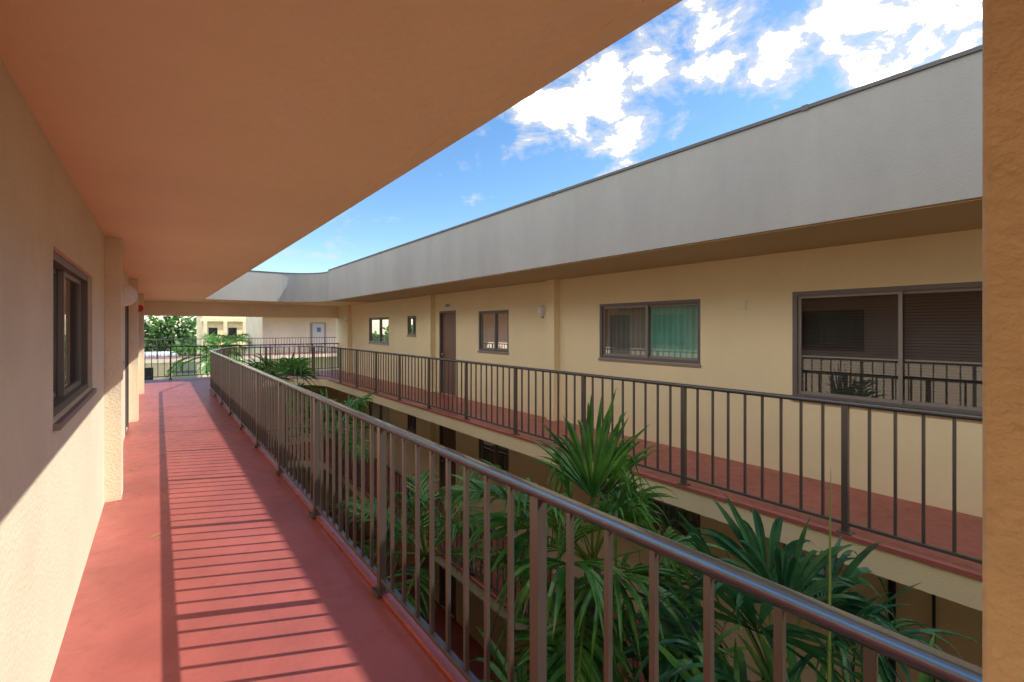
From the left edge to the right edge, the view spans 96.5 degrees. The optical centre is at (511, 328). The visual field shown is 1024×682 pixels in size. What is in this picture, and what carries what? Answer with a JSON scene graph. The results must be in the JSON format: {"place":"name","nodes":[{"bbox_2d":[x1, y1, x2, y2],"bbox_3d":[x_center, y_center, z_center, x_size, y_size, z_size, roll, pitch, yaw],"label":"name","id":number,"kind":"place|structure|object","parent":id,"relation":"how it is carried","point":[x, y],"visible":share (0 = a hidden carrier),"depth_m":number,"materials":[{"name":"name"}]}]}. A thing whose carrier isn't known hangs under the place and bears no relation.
{"place":"outdoors","nodes":[
{"label":"outdoors","id":0,"kind":"place"},
{"bbox_2d":[144,351,177,379],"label":"building","id":1,"kind":"structure","parent":0,"point":[147,369],"depth_m":47.46,"materials":[{"name":"beige paint"}]},
{"bbox_2d":[144,336,196,378],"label":"ground","id":2,"kind":"structure","parent":0,"point":[185,370],"depth_m":77.39,"materials":[{"name":"soil"}]},
{"bbox_2d":[144,316,196,372],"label":"distant trees","id":3,"kind":"object","parent":2,"relation":"on","point":[163,327],"visible":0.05,"depth_m":72.62,"materials":[{"name":"green plant"}]},
{"bbox_2d":[164,332,248,378],"bbox_3d":[-15.973,3.641,24.128,3.951,7.018,3.906,0,0,-38],"label":"palm tree","id":4,"kind":"object","parent":2,"relation":"on","point":[210,342],"visible":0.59,"depth_m":23.59,"materials":[{"name":"green plant"}]},
{"bbox_2d":[197,316,245,376],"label":"apartment building","id":5,"kind":"structure","parent":2,"relation":"on","point":[208,325],"depth_m":44.13,"materials":[{"name":"beige paint"}]},
{"bbox_2d":[202,333,249,353],"bbox_3d":[-20.212,3.695,32.612,3.128,6.909,3.150,0,0,8],"label":"palm tree","id":6,"kind":"object","parent":2,"relation":"on","point":[234,335],"visible":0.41,"depth_m":32.17,"materials":[{"name":"green plant"}]},
{"bbox_2d":[144,301,338,428],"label":"cross beam","id":7,"kind":"structure","parent":2,"relation":"on","point":[158,308],"depth_m":16.11,"materials":[{"name":"paint"}]},
{"bbox_2d":[241,351,329,467],"bbox_3d":[-6.005,3.859,12.055,2.183,6.582,2.237,0,0,-10],"label":"palm tree","id":8,"kind":"object","parent":2,"relation":"on","point":[299,370],"visible":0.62,"depth_m":11.71,"materials":[{"name":"green plant"}]},
{"bbox_2d":[251,385,337,508],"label":"end wall","id":9,"kind":"structure","parent":2,"relation":"on","point":[332,393],"depth_m":17.45,"materials":[{"name":"beige paint"}]},
{"bbox_2d":[276,389,389,530],"bbox_3d":[-3.276,4.171,8.646,1.914,5.958,1.836,0,0,10],"label":"palm tree","id":10,"kind":"object","parent":2,"relation":"on","point":[359,405],"visible":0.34,"depth_m":8.64,"materials":[{"name":"green plant"}]},
{"bbox_2d":[329,469,529,624],"bbox_3d":[-0.973,4.312,4.888,2.466,5.677,2.270,0,0,-38],"label":"palm tree","id":11,"kind":"object","parent":2,"relation":"on","point":[424,569],"visible":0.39,"depth_m":4.76,"materials":[{"name":"green plant"}]},
{"bbox_2d":[437,387,732,681],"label":"palm tree","id":12,"kind":"object","parent":2,"relation":"on","point":[609,461],"visible":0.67,"depth_m":3.35,"materials":[{"name":"green plant"}]},
{"bbox_2d":[470,564,754,681],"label":"palm tree","id":13,"kind":"object","parent":2,"relation":"on","point":[520,669],"visible":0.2,"depth_m":3.03,"materials":[{"name":"green plant"}]},
{"bbox_2d":[645,623,934,681],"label":"palm tree","id":14,"kind":"object","parent":2,"relation":"on","point":[739,670],"visible":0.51,"depth_m":2.44,"materials":[{"name":"green plant"}]},
{"bbox_2d":[827,474,830,681],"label":"palm spear leaf","id":15,"kind":"object","parent":14,"relation":"attached to","point":[829,632],"visible":0.89,"depth_m":2.03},
{"bbox_2d":[614,492,981,681],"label":"palm tree","id":16,"kind":"object","parent":2,"relation":"on","point":[804,576],"visible":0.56,"depth_m":2.57,"materials":[{"name":"green plant"}]},
{"bbox_2d":[982,0,1023,681],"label":"stucco pillar","id":17,"kind":"structure","parent":2,"relation":"on","point":[1002,340],"depth_m":0.71,"materials":[{"name":"beige paint"}]},
{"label":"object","id":18,"kind":"object","parent":2,"relation":"on","visible":0},
{"bbox_2d":[0,57,128,681],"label":"front wall level","id":19,"kind":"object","parent":18,"relation":"attached to","point":[52,492],"visible":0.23,"depth_m":1.95,"materials":[{"name":"paint"}]},
{"bbox_2d":[53,250,96,430],"bbox_3d":[-3.135,0.048,2.543,1.095,0.895,1.680,0,0,-38],"label":"window","id":20,"kind":"structure","parent":19,"relation":"attached to","point":[70,332],"depth_m":2.98,"materials":[{"name":"glass"}]},
{"bbox_2d":[125,306,128,435],"bbox_3d":[-6.228,0.610,7.319,0.112,2.080,0.800,0,0,-38],"label":"door","id":21,"kind":"structure","parent":19,"relation":"attached to","point":[126,366],"depth_m":7.61,"materials":[{"name":"brown metal"}]},
{"bbox_2d":[123,284,137,305],"bbox_3d":[-4.364,-0.357,5.158,0.216,0.326,0.172,0,0,-38],"label":"wall lamp","id":22,"kind":"object","parent":19,"relation":"attached to","point":[130,295],"visible":0.53,"depth_m":5.14,"materials":[{"name":"white glass"}]},
{"bbox_2d":[144,352,334,359],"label":"floor","id":23,"kind":"structure","parent":0,"point":[233,355],"depth_m":27.70,"materials":[{"name":"red paint"}]},
{"bbox_2d":[144,337,335,358],"bbox_3d":[-16.000,1.115,27.197,24.000,1.070,0.090,0,0,-38],"label":"metal railing","id":24,"kind":"object","parent":23,"relation":"on","point":[275,353],"visible":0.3,"depth_m":27.35,"materials":[{"name":"brown metal"}]},
{"bbox_2d":[144,317,335,372],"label":"walls","id":25,"kind":"structure","parent":0,"point":[266,330],"depth_m":30.46,"materials":[{"name":"paint"}]},
{"bbox_2d":[310,322,325,351],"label":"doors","id":26,"kind":"structure","parent":25,"relation":"attached to","point":[317,329],"depth_m":31.32,"materials":[{"name":"beige"}]},
{"bbox_2d":[288,461,529,630],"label":"walkway slab","id":27,"kind":"structure","parent":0,"point":[478,591],"depth_m":8.17,"materials":[{"name":"beige paint"}]},
{"bbox_2d":[323,508,501,681],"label":"ground walkway","id":28,"kind":"structure","parent":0,"point":[476,650],"depth_m":10.63,"materials":[{"name":"red paint"}]},
{"bbox_2d":[349,489,434,599],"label":"pilasters","id":29,"kind":"object","parent":28,"relation":"on","point":[434,560],"visible":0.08,"depth_m":11.85,"materials":[{"name":"beige paint"}]},
{"bbox_2d":[268,439,668,681],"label":"walkway floor","id":30,"kind":"structure","parent":0,"point":[494,594],"depth_m":9.28,"materials":[{"name":"red paint"}]},
{"bbox_2d":[263,427,330,461],"bbox_3d":[-7.299,3.815,13.887,3.313,1.070,2.013,0,0,-38],"label":"metal railing","id":31,"kind":"object","parent":30,"relation":"on","point":[309,457],"visible":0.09,"depth_m":14.86,"materials":[{"name":"brown metal"}]},
{"bbox_2d":[346,393,558,572],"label":"pilasters","id":32,"kind":"object","parent":30,"relation":"on","point":[431,437],"visible":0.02,"depth_m":8.26,"materials":[{"name":"beige paint"}]},
{"bbox_2d":[330,432,750,681],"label":"metal railing","id":33,"kind":"object","parent":30,"relation":"on","point":[471,573],"visible":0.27,"depth_m":8.27,"materials":[{"name":"brown metal"}]},
{"bbox_2d":[50,370,981,681],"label":"walkway floor","id":34,"kind":"structure","parent":0,"point":[242,566],"depth_m":3.32,"materials":[{"name":"red paint"}]},
{"bbox_2d":[105,237,143,501],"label":"pilasters","id":35,"kind":"object","parent":34,"relation":"on","point":[113,368],"visible":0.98,"depth_m":4.38,"materials":[{"name":"paint"}]},
{"bbox_2d":[138,305,142,311],"bbox_3d":[-6.714,-0.360,8.271,0.070,0.120,0.100,0,0,-38],"label":"fire alarm","id":36,"kind":"object","parent":35,"relation":"attached to","point":[140,308],"visible":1,"depth_m":8.23,"materials":[{"name":"red plastic"}]},
{"bbox_2d":[144,343,338,378],"bbox_3d":[-9.251,1.115,16.260,6.040,1.070,0.090,0,0,-38],"label":"metal railing","id":37,"kind":"object","parent":34,"relation":"on","point":[206,346],"visible":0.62,"depth_m":15.43,"materials":[{"name":"brown metal"}]},
{"bbox_2d":[346,279,558,420],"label":"pilasters","id":38,"kind":"object","parent":34,"relation":"on","point":[552,324],"visible":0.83,"depth_m":8.22,"materials":[{"name":"beige paint"}]},
{"bbox_2d":[209,346,981,681],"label":"metal railing","id":39,"kind":"object","parent":34,"relation":"on","point":[229,382],"visible":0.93,"depth_m":1.93,"materials":[{"name":"brown metal"}]},
{"bbox_2d":[331,347,981,563],"bbox_3d":[3.141,1.115,3.033,0.090,1.070,28.950,0,0,-38],"label":"metal railing","id":40,"kind":"object","parent":34,"relation":"on","point":[845,523],"visible":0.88,"depth_m":4.60,"materials":[{"name":"brown metal"}]},
{"bbox_2d":[144,0,981,336],"label":"sky","id":41,"kind":"structure","parent":0,"point":[698,70],"materials":[{"name":"blue"}]},
{"bbox_2d":[251,379,981,610],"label":"walkway slab","id":42,"kind":"structure","parent":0,"point":[954,586],"depth_m":3.98,"materials":[{"name":"beige paint"}]},
{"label":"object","id":43,"kind":"object","parent":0,"visible":0},
{"bbox_2d":[343,484,562,681],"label":"front wall level","id":44,"kind":"object","parent":43,"relation":"attached to","point":[476,610],"visible":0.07,"depth_m":10.41,"materials":[{"name":"beige paint"}]},
{"bbox_2d":[439,565,455,620],"bbox_3d":[-1.566,6.010,11.372,0.112,2.080,0.800,0,0,-38],"label":"door","id":45,"kind":"structure","parent":44,"relation":"attached to","point":[442,585],"depth_m":11.54,"materials":[{"name":"brown metal"}]},
{"bbox_2d":[0,0,981,305],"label":"roof","id":46,"kind":"structure","parent":43,"relation":"on","point":[202,148],"depth_m":2.81,"materials":[{"name":"paint"}]},
{"bbox_2d":[202,0,981,300],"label":"drip bead","id":47,"kind":"object","parent":46,"relation":"attached to","point":[605,27],"visible":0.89,"depth_m":2.07,"materials":[{"name":"paint"}]},
{"bbox_2d":[250,45,981,273],"bbox_3d":[1.400,-1.812,2.602,3.300,0.115,30.400,0,0,-38],"label":"roof flashing","id":48,"kind":"object","parent":46,"relation":"attached to","point":[895,76],"visible":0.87,"depth_m":4.22,"materials":[{"name":"grey metal"}]},
{"bbox_2d":[339,229,981,516],"bbox_3d":[3.127,0.390,5.330,0.110,2.520,32.600,0,0,-38],"label":"front wall level","id":49,"kind":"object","parent":43,"relation":"attached to","point":[749,347],"visible":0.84,"depth_m":5.70,"materials":[{"name":"beige paint"}]},
{"bbox_2d":[368,317,388,344],"bbox_3d":[-3.950,0.087,15.217,1.075,0.875,1.720,0,0,-38],"label":"window","id":50,"kind":"structure","parent":49,"relation":"attached to","point":[379,330],"depth_m":14.93,"materials":[{"name":"clear glass"}]},
{"bbox_2d":[406,316,415,336],"bbox_3d":[-2.438,-0.058,13.264,1.075,0.585,0.580,0,0,-38],"label":"window","id":51,"kind":"structure","parent":49,"relation":"attached to","point":[411,326],"depth_m":13.02,"materials":[{"name":"glass"}]},
{"bbox_2d":[439,310,455,396],"bbox_3d":[-1.566,0.610,11.372,0.112,2.080,0.800,0,0,-38],"label":"door","id":52,"kind":"structure","parent":49,"relation":"attached to","point":[447,334],"depth_m":11.44,"materials":[{"name":"brown wood"}]},
{"bbox_2d":[444,303,450,307],"bbox_3d":[-1.596,-0.565,11.323,0.016,0.110,0.300,0,0,-38],"label":"unit number sign","id":53,"kind":"object","parent":49,"relation":"attached to","point":[447,305],"visible":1,"depth_m":11.31,"materials":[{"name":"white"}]},
{"bbox_2d":[477,310,508,353],"bbox_3d":[-0.004,0.077,10.121,1.075,0.915,1.130,0,0,-38],"label":"window","id":54,"kind":"structure","parent":49,"relation":"attached to","point":[494,331],"depth_m":9.85,"materials":[{"name":"glass"}]},
{"bbox_2d":[538,304,544,317],"bbox_3d":[0.534,-0.320,8.508,0.098,0.250,0.132,0,0,-38],"label":"wall lamp","id":55,"kind":"object","parent":49,"relation":"attached to","point":[541,310],"visible":1,"depth_m":8.48,"materials":[{"name":"white glass"}]},
{"bbox_2d":[598,299,700,366],"bbox_3d":[2.365,0.062,7.061,1.075,0.905,1.770,0,0,-38],"label":"window","id":56,"kind":"structure","parent":49,"relation":"attached to","point":[662,332],"depth_m":6.77,"materials":[{"name":"glass"}]},
{"bbox_2d":[737,300,745,309],"bbox_3d":[2.819,-0.285,5.617,0.023,0.110,0.110,0,0,-38],"label":"junction box","id":57,"kind":"object","parent":49,"relation":"attached to","point":[741,305],"visible":1,"depth_m":5.61,"materials":[{"name":"beige plastic"}]},
{"bbox_2d":[792,281,981,421],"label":"window","id":58,"kind":"structure","parent":49,"relation":"attached to","point":[915,346],"depth_m":4.61,"materials":[{"name":"glass"}]},
{"bbox_2d":[339,391,981,681],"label":"front wall level","id":59,"kind":"object","parent":43,"relation":"attached to","point":[961,619],"visible":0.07,"depth_m":5.74,"materials":[{"name":"beige paint"}]},
{"bbox_2d":[369,401,388,422],"bbox_3d":[-3.950,2.788,15.217,1.075,0.875,1.720,0,0,-38],"label":"window","id":60,"kind":"structure","parent":59,"relation":"attached to","point":[379,411],"depth_m":14.93,"materials":[{"name":"black glass"}]},
{"bbox_2d":[406,414,415,433],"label":"window","id":61,"kind":"structure","parent":59,"relation":"attached to","point":[411,422],"depth_m":13.02,"materials":[{"name":"black glass"}]},
{"bbox_2d":[439,425,455,497],"bbox_3d":[-1.566,3.310,11.372,0.112,2.080,0.800,0,0,-38],"label":"door","id":62,"kind":"structure","parent":59,"relation":"attached to","point":[447,437],"depth_m":11.52,"materials":[{"name":"brown metal"}]},
{"bbox_2d":[479,439,508,484],"bbox_3d":[-0.004,2.777,10.121,1.075,0.915,1.130,0,0,-38],"label":"window","id":63,"kind":"structure","parent":59,"relation":"attached to","point":[493,454],"depth_m":9.85,"materials":[{"name":"black glass"}]},
{"bbox_2d":[600,481,699,549],"bbox_3d":[2.365,2.763,7.061,1.075,0.905,1.770,0,0,-38],"label":"window","id":64,"kind":"structure","parent":59,"relation":"attached to","point":[692,518],"depth_m":6.58,"materials":[{"name":"black glass"}]},
{"bbox_2d":[888,579,935,681],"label":"door frame","id":65,"kind":"object","parent":59,"relation":"attached to","point":[891,588],"visible":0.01,"depth_m":4.41,"materials":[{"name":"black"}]}
]}

